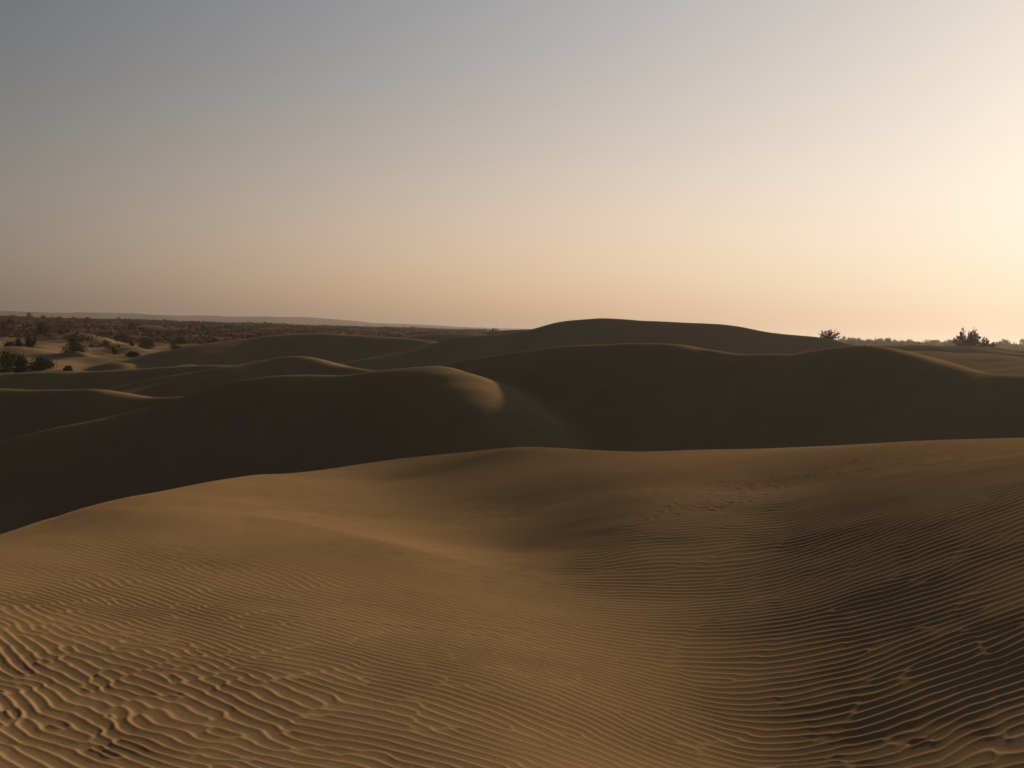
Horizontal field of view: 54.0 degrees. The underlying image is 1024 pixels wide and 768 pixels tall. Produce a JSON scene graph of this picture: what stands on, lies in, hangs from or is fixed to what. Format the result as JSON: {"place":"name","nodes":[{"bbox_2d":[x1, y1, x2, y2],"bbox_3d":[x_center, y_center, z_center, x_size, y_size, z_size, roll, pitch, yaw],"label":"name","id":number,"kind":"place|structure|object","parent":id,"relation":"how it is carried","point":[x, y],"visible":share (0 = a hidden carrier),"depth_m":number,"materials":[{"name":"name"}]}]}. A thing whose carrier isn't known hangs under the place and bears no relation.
{"place":"outdoors","nodes":[
{"label":"outdoors","id":0,"kind":"place"},
{"bbox_2d":[0,311,520,330],"bbox_3d":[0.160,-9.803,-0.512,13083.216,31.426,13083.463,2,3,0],"label":"hills","id":1,"kind":"structure","parent":0,"point":[311,321],"depth_m":2160.38,"materials":[{"name":"grey"}]},
{"bbox_2d":[0,438,1023,767],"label":"foreground dune","id":2,"kind":"structure","parent":0,"point":[840,606],"depth_m":6.80,"materials":[{"name":"brown sand"}]},
{"bbox_2d":[0,343,1023,533],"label":"dunes","id":3,"kind":"structure","parent":0,"point":[63,452],"depth_m":61.05,"materials":[{"name":"brown sand"}]},
{"bbox_2d":[0,318,1023,406],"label":"dunes","id":4,"kind":"structure","parent":0,"point":[162,370],"depth_m":143.59,"materials":[{"name":"brown sand"}]},
{"bbox_2d":[2,340,14,345],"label":"desert bush","id":5,"kind":"object","parent":4,"relation":"on","point":[10,343],"visible":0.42,"depth_m":175.06,"materials":[{"name":"green plant"}]},
{"bbox_2d":[0,348,26,371],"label":"desert bush","id":6,"kind":"object","parent":4,"relation":"on","point":[5,366],"visible":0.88,"depth_m":129.30,"materials":[{"name":"green plant"}]},
{"bbox_2d":[15,338,22,346],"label":"desert bush","id":7,"kind":"object","parent":4,"relation":"on","point":[18,343],"visible":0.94,"depth_m":163.12,"materials":[{"name":"green plant"}]},
{"bbox_2d":[12,354,32,372],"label":"desert bush","id":8,"kind":"object","parent":4,"relation":"on","point":[21,363],"visible":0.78,"depth_m":127.42,"materials":[{"name":"green plant"}]},
{"bbox_2d":[24,333,36,347],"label":"desert bush","id":9,"kind":"object","parent":4,"relation":"on","point":[30,343],"visible":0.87,"depth_m":169.25,"materials":[{"name":"green plant"}]},
{"bbox_2d":[29,356,56,368],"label":"desert bush","id":10,"kind":"object","parent":4,"relation":"on","point":[42,363],"visible":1,"depth_m":133.76,"materials":[{"name":"green plant"}]},
{"bbox_2d":[32,321,54,334],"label":"desert bush","id":11,"kind":"object","parent":4,"relation":"on","point":[40,330],"visible":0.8,"depth_m":212.20,"materials":[{"name":"green plant"}]},
{"bbox_2d":[63,365,73,370],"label":"desert bush","id":12,"kind":"object","parent":4,"relation":"on","point":[68,368],"visible":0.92,"depth_m":130.67,"materials":[{"name":"green plant"}]},
{"bbox_2d":[60,337,87,352],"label":"desert bush","id":13,"kind":"object","parent":4,"relation":"on","point":[77,348],"visible":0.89,"depth_m":161.09,"materials":[{"name":"green plant"}]},
{"bbox_2d":[99,340,109,345],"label":"scrub shrub","id":14,"kind":"object","parent":4,"relation":"on","point":[104,342],"visible":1,"depth_m":201.72,"materials":[{"name":"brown plant"}]},
{"bbox_2d":[111,347,117,354],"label":"desert bush","id":15,"kind":"object","parent":4,"relation":"on","point":[114,351],"visible":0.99,"depth_m":183.95,"materials":[{"name":"green plant"}]},
{"bbox_2d":[115,332,129,342],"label":"desert bush","id":16,"kind":"object","parent":4,"relation":"on","point":[124,338],"visible":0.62,"depth_m":215.74,"materials":[{"name":"green plant"}]},
{"bbox_2d":[124,351,140,356],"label":"desert bush","id":17,"kind":"object","parent":4,"relation":"on","point":[132,354],"visible":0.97,"depth_m":151.25,"materials":[{"name":"green plant"}]},
{"bbox_2d":[137,337,155,348],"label":"desert bush","id":18,"kind":"object","parent":4,"relation":"on","point":[147,342],"visible":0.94,"depth_m":208.20,"materials":[{"name":"green plant"}]},
{"bbox_2d":[168,340,177,348],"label":"scrub shrub","id":19,"kind":"object","parent":4,"relation":"on","point":[171,345],"visible":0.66,"depth_m":215.10,"materials":[{"name":"green plant"}]},
{"bbox_2d":[819,330,840,338],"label":"desert bush","id":20,"kind":"object","parent":4,"relation":"on","point":[829,333],"visible":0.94,"depth_m":135.44,"materials":[{"name":"green plant"}]},
{"bbox_2d":[951,327,981,345],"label":"desert bush","id":21,"kind":"object","parent":4,"relation":"on","point":[963,340],"visible":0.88,"depth_m":145.97,"materials":[{"name":"green plant"}]},
{"bbox_2d":[976,336,996,346],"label":"desert bush","id":22,"kind":"object","parent":4,"relation":"on","point":[986,343],"visible":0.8,"depth_m":144.39,"materials":[{"name":"green plant"}]},
{"bbox_2d":[0,316,1023,348],"bbox_3d":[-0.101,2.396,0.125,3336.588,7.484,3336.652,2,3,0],"label":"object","id":23,"kind":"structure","parent":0,"point":[158,327],"depth_m":339.41,"materials":[{"name":"plant"}]},
{"bbox_2d":[126,322,136,330],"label":"scrub shrub","id":24,"kind":"object","parent":23,"relation":"on","point":[131,325],"visible":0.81,"depth_m":287.16,"materials":[{"name":"green plant"}]},
{"bbox_2d":[175,336,185,343],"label":"desert bush","id":25,"kind":"object","parent":23,"relation":"on","point":[180,340],"visible":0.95,"depth_m":223.65,"materials":[{"name":"green plant"}]},
{"bbox_2d":[0,315,498,348],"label":"scrub","id":26,"kind":"object","parent":23,"relation":"on","point":[149,332],"visible":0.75,"depth_m":341.90,"materials":[{"name":"green plant"}]},
{"bbox_2d":[835,338,1023,349],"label":"scrub","id":27,"kind":"object","parent":23,"relation":"on","point":[851,341],"visible":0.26,"depth_m":408.06,"materials":[{"name":"green plant"}]},
{"bbox_2d":[998,339,1013,346],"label":"scrub shrub","id":28,"kind":"object","parent":23,"relation":"on","point":[1005,342],"visible":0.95,"depth_m":433.02,"materials":[{"name":"green plant"}]},
{"bbox_2d":[0,0,1023,344],"label":"sky","id":29,"kind":"structure","parent":0,"point":[852,168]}
]}

